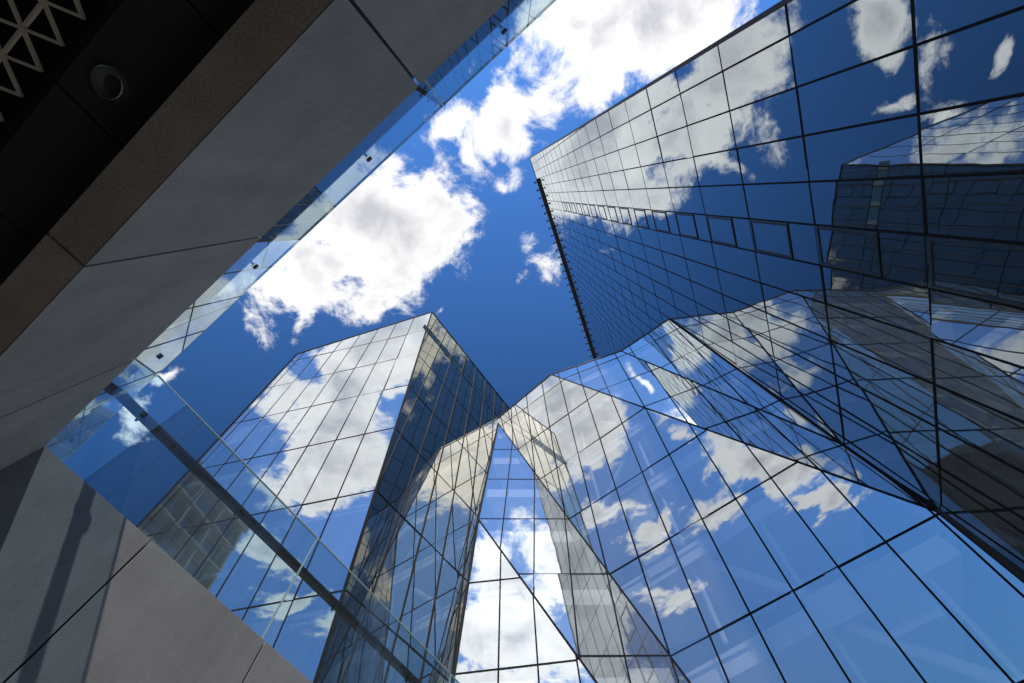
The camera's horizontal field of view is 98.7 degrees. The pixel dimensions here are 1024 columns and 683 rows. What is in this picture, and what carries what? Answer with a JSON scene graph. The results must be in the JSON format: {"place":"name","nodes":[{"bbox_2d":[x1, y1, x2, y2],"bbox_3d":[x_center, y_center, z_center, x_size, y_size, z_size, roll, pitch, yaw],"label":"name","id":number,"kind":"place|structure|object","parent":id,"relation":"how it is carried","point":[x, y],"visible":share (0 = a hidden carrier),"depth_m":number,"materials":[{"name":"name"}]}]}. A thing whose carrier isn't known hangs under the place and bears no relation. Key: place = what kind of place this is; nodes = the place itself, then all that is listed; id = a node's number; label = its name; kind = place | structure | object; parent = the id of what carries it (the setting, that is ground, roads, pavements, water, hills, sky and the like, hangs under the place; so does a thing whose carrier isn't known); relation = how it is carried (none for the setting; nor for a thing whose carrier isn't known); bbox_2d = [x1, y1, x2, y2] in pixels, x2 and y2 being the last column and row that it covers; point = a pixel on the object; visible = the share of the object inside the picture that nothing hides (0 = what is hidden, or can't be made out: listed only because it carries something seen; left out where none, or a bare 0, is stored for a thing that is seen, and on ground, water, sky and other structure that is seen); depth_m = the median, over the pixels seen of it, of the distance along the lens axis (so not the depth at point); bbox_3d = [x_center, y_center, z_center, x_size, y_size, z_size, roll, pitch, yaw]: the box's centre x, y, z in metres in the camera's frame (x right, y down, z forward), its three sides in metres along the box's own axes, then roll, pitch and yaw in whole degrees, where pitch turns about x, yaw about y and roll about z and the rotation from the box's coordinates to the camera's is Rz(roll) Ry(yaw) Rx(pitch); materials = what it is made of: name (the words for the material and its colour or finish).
{"place":"outdoors","nodes":[
{"label":"outdoors","id":0,"kind":"place"},
{"bbox_2d":[136,311,508,682],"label":"glass block","id":1,"kind":"structure","parent":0,"point":[365,457],"depth_m":20.13,"materials":[{"name":"glass"}]},
{"bbox_2d":[62,0,780,525],"label":"sky","id":2,"kind":"structure","parent":0,"point":[453,225],"materials":[{"name":"blue"}]},
{"label":"plaza","id":3,"kind":"structure","parent":0,"visible":0},
{"bbox_2d":[0,0,507,469],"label":"stone overhang","id":4,"kind":"object","parent":3,"relation":"on","point":[205,154],"visible":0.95,"depth_m":1.52,"materials":[{"name":"stone"}]},
{"bbox_2d":[0,0,86,121],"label":"lattice screen","id":5,"kind":"object","parent":4,"relation":"attached to","point":[22,27],"visible":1,"depth_m":1.36,"materials":[{"name":"grey metal"}]},
{"bbox_2d":[90,65,128,101],"bbox_3d":[-1.272,-0.820,1.403,0.102,0.052,0.102,-2,-72,0],"label":"downlight","id":6,"kind":"object","parent":4,"relation":"attached to","point":[99,73],"visible":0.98,"depth_m":1.39,"materials":[{"name":"metal"}]},
{"bbox_2d":[45,0,555,460],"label":"glass balustrade","id":7,"kind":"object","parent":4,"relation":"on","point":[485,44],"visible":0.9,"depth_m":3.21,"materials":[{"name":"glass"}]},
{"bbox_2d":[452,319,1023,682],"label":"folded glass building","id":8,"kind":"structure","parent":3,"relation":"on","point":[668,501],"depth_m":17.83,"materials":[{"name":"glass"}]},
{"bbox_2d":[530,0,1023,581],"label":"glass tower","id":9,"kind":"structure","parent":3,"relation":"on","point":[810,210],"depth_m":14.03,"materials":[{"name":"glass"}]},
{"label":"courtyard floor","id":10,"kind":"structure","parent":0,"visible":0},
{"bbox_2d":[0,446,311,682],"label":"stone wall","id":11,"kind":"structure","parent":10,"relation":"on","point":[94,588],"depth_m":2.81,"materials":[{"name":"stone"}]},
{"bbox_2d":[74,375,459,682],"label":"glass balustrade","id":12,"kind":"object","parent":11,"relation":"on","point":[139,413],"visible":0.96,"depth_m":4.24,"materials":[{"name":"glass"}]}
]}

